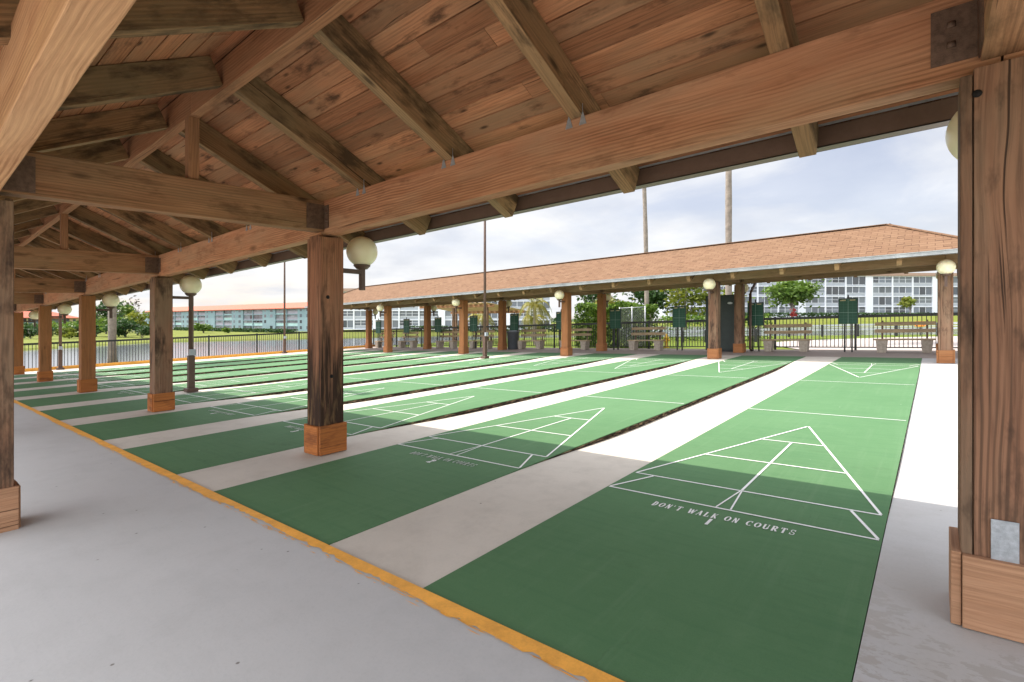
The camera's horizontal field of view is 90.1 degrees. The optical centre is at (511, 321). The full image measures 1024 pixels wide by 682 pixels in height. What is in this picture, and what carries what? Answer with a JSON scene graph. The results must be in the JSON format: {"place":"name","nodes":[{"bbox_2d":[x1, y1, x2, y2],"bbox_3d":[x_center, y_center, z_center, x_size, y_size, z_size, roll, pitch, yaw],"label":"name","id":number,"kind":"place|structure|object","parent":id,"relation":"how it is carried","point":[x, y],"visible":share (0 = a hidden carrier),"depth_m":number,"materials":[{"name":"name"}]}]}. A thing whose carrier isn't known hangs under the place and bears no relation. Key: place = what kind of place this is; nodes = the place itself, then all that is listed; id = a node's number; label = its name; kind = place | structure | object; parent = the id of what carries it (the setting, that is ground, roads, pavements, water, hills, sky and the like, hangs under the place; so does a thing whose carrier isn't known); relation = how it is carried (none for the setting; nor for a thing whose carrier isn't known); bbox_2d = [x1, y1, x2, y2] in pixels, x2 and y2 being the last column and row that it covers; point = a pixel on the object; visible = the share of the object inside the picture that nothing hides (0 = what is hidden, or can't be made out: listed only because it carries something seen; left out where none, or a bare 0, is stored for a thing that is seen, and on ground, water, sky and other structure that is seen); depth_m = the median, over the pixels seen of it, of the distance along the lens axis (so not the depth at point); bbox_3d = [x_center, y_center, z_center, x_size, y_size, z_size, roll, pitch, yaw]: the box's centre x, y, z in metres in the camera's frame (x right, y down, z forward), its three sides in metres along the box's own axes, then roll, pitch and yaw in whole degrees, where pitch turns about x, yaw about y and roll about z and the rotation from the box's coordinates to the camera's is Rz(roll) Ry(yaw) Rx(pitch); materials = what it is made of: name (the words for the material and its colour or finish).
{"place":"outdoors","nodes":[
{"label":"outdoors","id":0,"kind":"place"},
{"bbox_2d":[19,350,344,374],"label":"walkway","id":1,"kind":"structure","parent":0,"point":[77,369],"depth_m":24.23,"materials":[{"name":"concrete"}]},
{"bbox_2d":[56,313,64,369],"bbox_3d":[-19.184,-1.551,21.715,1.040,7.240,0.300,0,0,39],"label":"light pole","id":2,"kind":"object","parent":1,"relation":"on","point":[60,359],"visible":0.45,"depth_m":21.67,"materials":[{"name":"metal"}]},
{"bbox_2d":[23,329,365,368],"bbox_3d":[-17.466,1.399,24.900,0.065,1.756,24.765,0,0,39],"label":"metal fence","id":3,"kind":"object","parent":1,"relation":"on","point":[178,338],"visible":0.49,"depth_m":26.69,"materials":[{"name":"black metal"}]},
{"bbox_2d":[282,262,287,353],"bbox_3d":[-12.976,-1.769,29.169,1.040,7.240,0.300,0,0,39],"label":"light pole","id":4,"kind":"object","parent":1,"relation":"on","point":[284,345],"visible":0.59,"depth_m":29.12,"materials":[{"name":"metal"}]},
{"bbox_2d":[14,351,403,384],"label":"walkway","id":5,"kind":"structure","parent":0,"point":[134,374],"depth_m":16.70,"materials":[{"name":"concrete"}]},
{"bbox_2d":[14,351,431,388],"bbox_3d":[-9.547,1.780,20.414,1.841,0.525,15.850,0,0,39],"label":"shuffleboard court","id":6,"kind":"object","parent":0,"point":[198,371],"visible":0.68,"depth_m":18.48,"materials":[{"name":"green paint"}]},
{"bbox_2d":[14,351,445,391],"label":"walkway","id":7,"kind":"structure","parent":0,"point":[45,387],"depth_m":14.87,"materials":[{"name":"concrete"}]},
{"bbox_2d":[14,351,470,397],"bbox_3d":[-7.431,1.705,18.670,1.841,0.525,15.850,0,0,39],"label":"shuffleboard court","id":8,"kind":"object","parent":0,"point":[222,375],"visible":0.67,"depth_m":16.34,"materials":[{"name":"green paint"}]},
{"bbox_2d":[14,352,482,400],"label":"walkway","id":9,"kind":"structure","parent":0,"point":[64,394],"depth_m":13.11,"materials":[{"name":"concrete"}]},
{"bbox_2d":[31,352,532,410],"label":"walkway","id":10,"kind":"structure","parent":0,"point":[74,404],"depth_m":11.32,"materials":[{"name":"concrete"}]},
{"bbox_2d":[184,296,198,392],"bbox_3d":[-7.543,-1.961,12.018,1.040,7.240,0.300,0,0,39],"label":"light pole","id":11,"kind":"object","parent":10,"relation":"on","point":[191,387],"visible":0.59,"depth_m":11.98,"materials":[{"name":"metal"}]},
{"bbox_2d":[481,221,488,358],"bbox_3d":[-1.035,-2.190,19.522,1.040,7.240,0.300,0,0,39],"label":"light pole","id":12,"kind":"object","parent":10,"relation":"on","point":[485,335],"visible":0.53,"depth_m":19.48,"materials":[{"name":"metal"}]},
{"bbox_2d":[0,403,588,681],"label":"pavilion floor","id":13,"kind":"structure","parent":0,"point":[115,567],"depth_m":2.61,"materials":[{"name":"grey concrete"}]},
{"bbox_2d":[14,400,624,681],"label":"yellow line","id":14,"kind":"object","parent":13,"relation":"on","point":[524,643],"visible":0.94,"depth_m":2.62,"materials":[{"name":"paint"}]},
{"bbox_2d":[0,0,1023,642],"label":"pavilion","id":15,"kind":"structure","parent":13,"relation":"on","point":[158,148],"depth_m":3.58,"materials":[{"name":"brown wood"}]},
{"bbox_2d":[52,304,71,323],"bbox_3d":[-14.537,-0.240,16.504,0.362,0.640,0.514,0,0,39],"label":"globe lamp","id":16,"kind":"object","parent":15,"relation":"attached to","point":[64,310],"visible":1,"depth_m":16.47,"materials":[{"name":"beige glass"}]},
{"bbox_2d":[96,293,119,317],"bbox_3d":[-10.303,-0.390,13.015,0.362,0.640,0.514,0,0,39],"label":"globe lamp","id":17,"kind":"object","parent":15,"relation":"attached to","point":[110,301],"visible":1,"depth_m":12.98,"materials":[{"name":"beige glass"}]},
{"bbox_2d":[173,275,201,308],"bbox_3d":[-6.070,-0.539,9.526,0.362,0.640,0.514,0,0,39],"label":"globe lamp","id":18,"kind":"object","parent":15,"relation":"attached to","point":[190,286],"visible":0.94,"depth_m":9.48,"materials":[{"name":"beige glass"}]},
{"bbox_2d":[343,236,377,289],"bbox_3d":[-1.836,-0.688,6.037,0.362,0.640,0.514,0,0,39],"label":"globe lamp","id":19,"kind":"object","parent":15,"relation":"attached to","point":[361,252],"visible":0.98,"depth_m":5.98,"materials":[{"name":"beige glass"}]},
{"bbox_2d":[945,111,957,159],"bbox_3d":[2.397,-0.837,2.548,0.362,0.640,0.514,0,0,39],"label":"globe lamp","id":20,"kind":"object","parent":15,"relation":"attached to","point":[951,137],"visible":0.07,"depth_m":2.65,"materials":[{"name":"beige glass"}]},
{"bbox_2d":[23,335,575,367],"bbox_3d":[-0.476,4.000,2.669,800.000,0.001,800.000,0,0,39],"label":"lake","id":21,"kind":"structure","parent":0,"point":[249,347],"depth_m":72.00,"materials":[{"name":"grey liquid"}]},
{"bbox_2d":[60,353,592,425],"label":"walkway","id":22,"kind":"structure","parent":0,"point":[103,418],"depth_m":9.95,"materials":[{"name":"concrete"}]},
{"bbox_2d":[103,354,659,448],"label":"walkway","id":23,"kind":"structure","parent":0,"point":[166,435],"depth_m":7.96,"materials":[{"name":"concrete"}]},
{"bbox_2d":[177,355,737,490],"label":"walkway","id":24,"kind":"structure","parent":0,"point":[224,476],"depth_m":6.32,"materials":[{"name":"concrete"}]},
{"bbox_2d":[23,316,957,350],"bbox_3d":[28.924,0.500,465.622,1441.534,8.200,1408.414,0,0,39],"label":"bank","id":25,"kind":"structure","parent":0,"point":[182,333],"depth_m":143.04,"materials":[{"name":"green plant"}]},
{"bbox_2d":[23,325,37,338],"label":"bank shrub","id":26,"kind":"object","parent":25,"relation":"on","point":[27,332],"visible":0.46,"depth_m":107.86,"materials":[{"name":"green plant"}]},
{"bbox_2d":[16,311,78,324],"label":"apartment block","id":27,"kind":"structure","parent":25,"relation":"on","point":[69,318],"depth_m":207.05,"materials":[{"name":"orange paint"}]},
{"bbox_2d":[55,327,78,338],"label":"bank shrub","id":28,"kind":"object","parent":25,"relation":"on","point":[70,332],"visible":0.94,"depth_m":106.99,"materials":[{"name":"green plant"}]},
{"bbox_2d":[96,317,127,332],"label":"tree","id":29,"kind":"object","parent":25,"relation":"on","point":[102,320],"visible":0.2,"depth_m":120.73,"materials":[{"name":"green plant"}]},
{"bbox_2d":[96,301,128,333],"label":"tree","id":30,"kind":"object","parent":25,"relation":"on","point":[101,305],"visible":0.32,"depth_m":149.59,"materials":[{"name":"green plant"}]},
{"bbox_2d":[100,316,147,336],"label":"tree","id":31,"kind":"object","parent":25,"relation":"on","point":[123,325],"visible":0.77,"depth_m":116.73,"materials":[{"name":"green plant"}]},
{"bbox_2d":[117,300,136,328],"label":"tree","id":32,"kind":"object","parent":25,"relation":"on","point":[126,310],"visible":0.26,"depth_m":164.77,"materials":[{"name":"green plant"}]},
{"bbox_2d":[123,308,149,333],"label":"tree","id":33,"kind":"object","parent":25,"relation":"on","point":[140,319],"visible":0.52,"depth_m":134.89,"materials":[{"name":"green plant"}]},
{"bbox_2d":[130,325,149,337],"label":"bank shrub","id":34,"kind":"object","parent":25,"relation":"on","point":[145,330],"visible":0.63,"depth_m":111.89,"materials":[{"name":"green plant"}]},
{"bbox_2d":[194,323,212,332],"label":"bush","id":35,"kind":"object","parent":25,"relation":"on","point":[202,327],"visible":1,"depth_m":158.67,"materials":[{"name":"green plant"}]},
{"bbox_2d":[144,302,306,331],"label":"apartment block","id":36,"kind":"structure","parent":25,"relation":"on","point":[262,316],"depth_m":202.93,"materials":[{"name":"blue paint"}]},
{"bbox_2d":[173,327,297,332],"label":"hedge","id":37,"kind":"object","parent":25,"relation":"on","point":[271,330],"visible":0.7,"depth_m":172.04,"materials":[{"name":"green plant"}]},
{"bbox_2d":[343,288,550,329],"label":"apartment block","id":38,"kind":"structure","parent":25,"relation":"on","point":[354,319],"depth_m":169.44,"materials":[{"name":"white paint"}]},
{"bbox_2d":[410,325,581,332],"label":"hedge","id":39,"kind":"object","parent":25,"relation":"on","point":[548,329],"visible":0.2,"depth_m":151.19,"materials":[{"name":"green plant"}]},
{"bbox_2d":[752,279,831,316],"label":"broadleaf tree","id":40,"kind":"object","parent":25,"relation":"on","point":[790,293],"visible":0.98,"depth_m":143.24,"materials":[{"name":"green plant"}]},
{"bbox_2d":[654,273,957,316],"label":"apartment block","id":41,"kind":"structure","parent":25,"relation":"on","point":[883,293],"depth_m":174.46,"materials":[{"name":"white paint"}]},
{"bbox_2d":[826,287,844,294],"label":"window","id":42,"kind":"structure","parent":41,"relation":"in","point":[829,290],"depth_m":174.23,"materials":[{"name":"white glass"}]},
{"bbox_2d":[847,277,864,284],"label":"window","id":43,"kind":"structure","parent":41,"relation":"in","point":[850,280],"depth_m":174.48,"materials":[{"name":"white glass"}]},
{"bbox_2d":[873,297,890,304],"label":"window","id":44,"kind":"structure","parent":41,"relation":"in","point":[876,300],"depth_m":174.78,"materials":[{"name":"white glass"}]},
{"bbox_2d":[914,287,931,294],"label":"window","id":45,"kind":"structure","parent":41,"relation":"in","point":[917,290],"depth_m":175.23,"materials":[{"name":"white glass"}]},
{"bbox_2d":[696,312,957,316],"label":"hedge","id":46,"kind":"object","parent":25,"relation":"on","point":[787,314],"visible":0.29,"depth_m":167.64,"materials":[{"name":"green plant"}]},
{"bbox_2d":[897,296,915,316],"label":"broadleaf tree","id":47,"kind":"object","parent":25,"relation":"on","point":[907,301],"visible":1,"depth_m":129.79,"materials":[{"name":"plant"}]},
{"bbox_2d":[52,126,957,320],"label":"sky","id":48,"kind":"structure","parent":0,"point":[907,180],"materials":[{"name":"white"}]},
{"bbox_2d":[330,357,840,587],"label":"walkway","id":49,"kind":"structure","parent":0,"point":[426,546],"depth_m":4.04,"materials":[{"name":"concrete"}]},
{"bbox_2d":[343,347,957,358],"bbox_3d":[2.989,1.338,22.361,34.700,1.133,3.100,0,0,39],"label":"apron","id":50,"kind":"object","parent":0,"point":[859,353],"visible":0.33,"depth_m":18.13,"materials":[{"name":"concrete"}]},
{"bbox_2d":[403,317,409,347],"bbox_3d":[-6.319,0.682,30.705,0.530,1.855,0.096,0,0,39],"label":"scoreboard","id":51,"kind":"object","parent":50,"relation":"on","point":[406,325],"visible":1,"depth_m":30.67,"materials":[{"name":"green paint"}]},
{"bbox_2d":[397,331,418,347],"bbox_3d":[-6.226,1.112,30.755,1.520,1.028,0.514,0,0,39],"label":"bench","id":52,"kind":"object","parent":50,"relation":"on","point":[401,344],"visible":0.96,"depth_m":30.69,"materials":[{"name":"brown paint"}]},
{"bbox_2d":[435,317,441,340],"bbox_3d":[-4.170,0.606,28.934,0.530,1.855,0.096,0,0,39],"label":"scoreboard","id":53,"kind":"object","parent":50,"relation":"on","point":[438,324],"visible":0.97,"depth_m":28.88,"materials":[{"name":"green paint"}]},
{"bbox_2d":[435,330,458,347],"bbox_3d":[-3.602,1.019,28.593,1.520,1.028,0.514,0,0,39],"label":"bench","id":54,"kind":"object","parent":50,"relation":"on","point":[453,344],"visible":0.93,"depth_m":28.59,"materials":[{"name":"brown paint"}]},
{"bbox_2d":[470,314,477,347],"bbox_3d":[-2.021,0.530,27.163,0.530,1.855,0.096,0,0,39],"label":"scoreboard","id":55,"kind":"object","parent":50,"relation":"on","point":[473,323],"visible":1,"depth_m":27.14,"materials":[{"name":"green paint"}]},
{"bbox_2d":[469,329,494,348],"bbox_3d":[-1.596,0.948,26.939,1.520,1.028,0.514,0,0,39],"label":"bench","id":56,"kind":"object","parent":50,"relation":"on","point":[489,344],"visible":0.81,"depth_m":26.96,"materials":[{"name":"brown paint"}]},
{"bbox_2d":[506,330,519,348],"bbox_3d":[0.048,0.924,25.238,0.670,0.935,0.670,0,0,39],"label":"trash bin","id":57,"kind":"object","parent":50,"relation":"on","point":[512,337],"visible":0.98,"depth_m":25.00,"materials":[{"name":"grey plastic"}]},
{"bbox_2d":[510,312,518,330],"bbox_3d":[0.129,0.455,25.391,0.530,1.855,0.096,0,0,39],"label":"scoreboard","id":58,"kind":"object","parent":50,"relation":"on","point":[514,321],"visible":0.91,"depth_m":25.35,"materials":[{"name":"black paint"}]},
{"bbox_2d":[517,328,545,348],"bbox_3d":[0.951,0.859,24.840,1.520,1.028,0.514,0,0,39],"label":"bench","id":59,"kind":"object","parent":50,"relation":"on","point":[539,344],"visible":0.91,"depth_m":24.83,"materials":[{"name":"brown paint"}]},
{"bbox_2d":[558,327,591,349],"bbox_3d":[2.880,0.791,23.250,1.520,1.028,0.514,0,0,39],"label":"bench","id":60,"kind":"object","parent":50,"relation":"on","point":[584,344],"visible":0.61,"depth_m":22.96,"materials":[{"name":"brown paint"}]},
{"bbox_2d":[610,306,620,349],"bbox_3d":[4.427,0.303,21.849,0.530,1.855,0.096,0,0,39],"label":"scoreboard","id":61,"kind":"object","parent":50,"relation":"on","point":[615,318],"visible":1,"depth_m":21.81,"materials":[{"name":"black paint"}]},
{"bbox_2d":[304,223,957,362],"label":"pavilion","id":62,"kind":"structure","parent":50,"relation":"on","point":[889,248],"depth_m":16.90,"materials":[{"name":"wood"}]},
{"bbox_2d":[703,278,715,298],"bbox_3d":[6.045,-0.984,15.599,0.362,0.640,0.514,0,0,39],"label":"globe lamp","id":63,"kind":"object","parent":62,"relation":"attached to","point":[709,284],"visible":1,"depth_m":15.43,"materials":[{"name":"beige glass"}]},
{"bbox_2d":[936,259,955,286],"bbox_3d":[10.278,-1.133,12.110,0.362,0.640,0.514,0,0,39],"label":"globe lamp","id":64,"kind":"object","parent":62,"relation":"attached to","point":[945,268],"visible":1,"depth_m":11.97,"materials":[{"name":"beige glass"}]},
{"bbox_2d":[627,326,665,349],"bbox_3d":[5.543,0.697,21.056,1.520,1.028,0.514,0,0,39],"label":"bench","id":65,"kind":"object","parent":50,"relation":"on","point":[633,344],"visible":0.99,"depth_m":21.07,"materials":[{"name":"brown paint"}]},
{"bbox_2d":[373,312,957,349],"bbox_3d":[3.957,0.644,23.377,34.365,2.136,0.065,0,0,39],"label":"metal fence","id":66,"kind":"object","parent":50,"relation":"on","point":[855,347],"visible":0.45,"depth_m":20.64,"materials":[{"name":"black metal"}]},
{"bbox_2d":[672,303,685,349],"bbox_3d":[6.576,0.227,20.078,0.530,1.855,0.096,0,0,39],"label":"scoreboard","id":67,"kind":"object","parent":50,"relation":"on","point":[679,316],"visible":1,"depth_m":20.04,"materials":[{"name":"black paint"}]},
{"bbox_2d":[706,294,733,351],"bbox_3d":[7.772,0.078,18.856,1.100,2.098,0.524,0,0,39],"label":"utility cabinet","id":68,"kind":"object","parent":50,"relation":"on","point":[726,323],"visible":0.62,"depth_m":18.54,"materials":[{"name":"black metal"}]},
{"bbox_2d":[747,299,763,350],"bbox_3d":[8.725,0.152,18.306,0.530,1.855,0.096,0,0,39],"label":"scoreboard","id":69,"kind":"object","parent":50,"relation":"on","point":[758,314],"visible":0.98,"depth_m":18.25,"materials":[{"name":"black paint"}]},
{"bbox_2d":[761,322,811,351],"bbox_3d":[9.540,0.556,17.762,1.520,1.028,0.514,0,0,39],"label":"bench","id":70,"kind":"object","parent":50,"relation":"on","point":[804,343],"visible":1,"depth_m":17.77,"materials":[{"name":"brown paint"}]},
{"bbox_2d":[838,295,857,351],"bbox_3d":[10.874,0.076,16.535,0.530,1.855,0.096,0,0,39],"label":"scoreboard","id":71,"kind":"object","parent":50,"relation":"on","point":[847,310],"visible":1,"depth_m":16.50,"materials":[{"name":"green metal"}]},
{"bbox_2d":[873,320,935,352],"bbox_3d":[12.040,0.468,15.701,1.520,1.028,0.514,0,0,39],"label":"bench","id":72,"kind":"object","parent":50,"relation":"on","point":[926,344],"visible":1,"depth_m":15.74,"materials":[{"name":"concrete"}]},
{"bbox_2d":[382,334,957,349],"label":"lawn","id":73,"kind":"structure","parent":0,"point":[549,342],"depth_m":27.79,"materials":[{"name":"green plant"}]},
{"bbox_2d":[107,306,116,362],"bbox_3d":[-18.803,-3.711,24.239,4.926,12.522,5.385,0,0,39],"label":"thick palm","id":74,"kind":"object","parent":73,"relation":"on","point":[112,328],"visible":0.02,"depth_m":24.15,"materials":[{"name":"grey plant"}]},
{"bbox_2d":[14,350,367,377],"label":"shuffleboard court","id":75,"kind":"object","parent":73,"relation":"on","point":[174,365],"visible":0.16,"depth_m":22.60,"materials":[{"name":"green paint"}]},
{"bbox_2d":[14,350,402,382],"bbox_3d":[-11.664,1.855,22.159,1.841,0.525,15.850,0,0,39],"label":"shuffleboard court","id":76,"kind":"object","parent":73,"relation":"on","point":[145,371],"visible":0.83,"depth_m":20.63,"materials":[{"name":"green paint"}]},
{"bbox_2d":[17,352,519,406],"bbox_3d":[-5.314,1.631,16.925,1.841,0.525,15.850,0,0,39],"label":"shuffleboard court","id":77,"kind":"object","parent":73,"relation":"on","point":[232,382],"visible":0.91,"depth_m":14.04,"materials":[{"name":"green paint"}]},
{"bbox_2d":[40,353,559,419],"bbox_3d":[-3.197,1.556,15.181,1.841,0.525,15.850,0,0,39],"label":"shuffleboard court","id":78,"kind":"object","parent":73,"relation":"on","point":[180,399],"visible":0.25,"depth_m":11.97,"materials":[{"name":"green paint"}]},
{"bbox_2d":[73,353,634,439],"bbox_3d":[-1.080,1.481,13.436,1.841,0.525,15.850,0,0,39],"label":"shuffleboard court","id":79,"kind":"object","parent":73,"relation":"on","point":[118,428],"visible":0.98,"depth_m":9.86,"materials":[{"name":"green paint"}]},
{"bbox_2d":[122,354,706,473],"bbox_3d":[1.036,1.407,11.692,1.841,0.525,15.850,0,0,39],"label":"shuffleboard court","id":80,"kind":"object","parent":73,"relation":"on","point":[185,455],"visible":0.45,"depth_m":7.84,"materials":[{"name":"green paint"}]},
{"bbox_2d":[419,302,525,339],"bbox_3d":[-3.019,0.185,37.161,7.400,2.815,4.403,0,0,39],"label":"pergola","id":81,"kind":"object","parent":73,"relation":"on","point":[475,308],"visible":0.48,"depth_m":36.36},
{"bbox_2d":[213,355,805,544],"bbox_3d":[3.153,1.332,9.947,1.841,0.525,15.850,0,0,39],"label":"shuffleboard court","id":82,"kind":"object","parent":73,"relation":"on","point":[331,502],"visible":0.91,"depth_m":5.28,"materials":[{"name":"green paint"}]},
{"bbox_2d":[520,315,548,339],"bbox_3d":[1.669,0.569,38.476,2.114,2.150,2.102,0,0,39],"label":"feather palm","id":83,"kind":"object","parent":73,"relation":"on","point":[530,322],"visible":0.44,"depth_m":38.14,"materials":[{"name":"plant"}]},
{"bbox_2d":[519,298,552,344],"bbox_3d":[1.408,-0.008,31.157,2.363,3.186,2.852,0,0,39],"label":"feather palm","id":84,"kind":"object","parent":73,"relation":"on","point":[531,304],"visible":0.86,"depth_m":31.03,"materials":[{"name":"green plant"}]},
{"bbox_2d":[576,293,623,316],"bbox_3d":[6.166,-0.678,36.738,3.357,4.362,3.372,0,0,39],"label":"broadleaf tree","id":85,"kind":"object","parent":73,"relation":"on","point":[589,298],"visible":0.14,"depth_m":36.35,"materials":[{"name":"green plant"}]},
{"bbox_2d":[574,301,659,347],"bbox_3d":[4.972,0.215,24.612,4.036,2.388,1.362,0,0,39],"label":"hedge","id":86,"kind":"object","parent":73,"relation":"on","point":[589,307],"visible":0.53,"depth_m":24.15,"materials":[{"name":"green plant"}]},
{"bbox_2d":[619,306,645,347],"bbox_3d":[5.424,0.267,23.075,1.310,1.886,0.060,0,0,39],"label":"chain link screen","id":87,"kind":"object","parent":73,"relation":"on","point":[632,314],"visible":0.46,"depth_m":23.05,"materials":[{"name":"white metal"}]},
{"bbox_2d":[642,188,648,342],"bbox_3d":[7.329,-5.640,28.590,4.178,14.019,3.961,0,0,39],"label":"tall palm","id":88,"kind":"object","parent":73,"relation":"on","point":[645,237],"visible":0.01,"depth_m":28.34,"materials":[{"name":"grey plant"}]},
{"bbox_2d":[623,289,677,337],"bbox_3d":[9.757,-0.868,35.269,4.108,4.541,4.196,0,0,28],"label":"broadleaf tree","id":89,"kind":"object","parent":73,"relation":"on","point":[656,297],"visible":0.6,"depth_m":34.60,"materials":[{"name":"green plant"}]},
{"bbox_2d":[423,357,921,681],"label":"shuffleboard court","id":90,"kind":"object","parent":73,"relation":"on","point":[745,545],"visible":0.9,"depth_m":2.97,"materials":[{"name":"green paint"}]},
{"bbox_2d":[660,287,707,328],"bbox_3d":[11.115,-0.941,32.133,4.125,4.686,4.648,0,0,39],"label":"broadleaf tree","id":91,"kind":"object","parent":73,"relation":"on","point":[684,297],"visible":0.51,"depth_m":32.34,"materials":[{"name":"green plant"}]},
{"bbox_2d":[650,328,769,342],"bbox_3d":[10.217,0.780,26.965,6.044,0.831,0.122,0,0,33],"label":"guard rail","id":92,"kind":"object","parent":73,"relation":"on","point":[695,334],"visible":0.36,"depth_m":27.23,"materials":[{"name":"grey metal"}]},
{"bbox_2d":[659,313,772,340],"bbox_3d":[11.172,0.355,28.435,5.938,1.674,1.269,0,0,39],"label":"hedge","id":93,"kind":"object","parent":73,"relation":"on","point":[766,315],"visible":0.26,"depth_m":28.88,"materials":[{"name":"green plant"}]},
{"bbox_2d":[725,170,731,294],"bbox_3d":[9.403,-5.855,21.838,3.742,14.322,3.770,0,0,-6],"label":"tall palm","id":94,"kind":"object","parent":73,"relation":"on","point":[728,214],"visible":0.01,"depth_m":21.85,"materials":[{"name":"grey plant"}]},
{"bbox_2d":[773,322,957,336],"bbox_3d":[22.599,0.341,24.535,18.216,1.158,0.114,0,0,37],"label":"guard rail","id":95,"kind":"object","parent":73,"relation":"on","point":[822,329],"visible":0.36,"depth_m":27.52,"materials":[{"name":"black paint"}]},
{"bbox_2d":[623,326,957,336],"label":"pond","id":96,"kind":"structure","parent":0,"point":[870,332],"depth_m":73.98,"materials":[{"name":"grey liquid"}]},
{"bbox_2d":[776,336,957,350],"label":"path","id":97,"kind":"structure","parent":0,"point":[868,342],"depth_m":21.12,"materials":[{"name":"white concrete"}]},
{"bbox_2d":[853,358,1023,681],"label":"walkway","id":98,"kind":"structure","parent":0,"point":[912,632],"depth_m":2.61,"materials":[{"name":"concrete"}]},
{"bbox_3d":[-9.416,1.785,7.309,34.700,1.138,4.190,0,0,39],"label":"floor base","id":99,"kind":"object","parent":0,"visible":0},
{"bbox_2d":[25,345,374,371],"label":"yellow kerb","id":100,"kind":"structure","parent":99,"relation":"on","point":[148,361],"depth_m":26.02,"materials":[{"name":"paint"}]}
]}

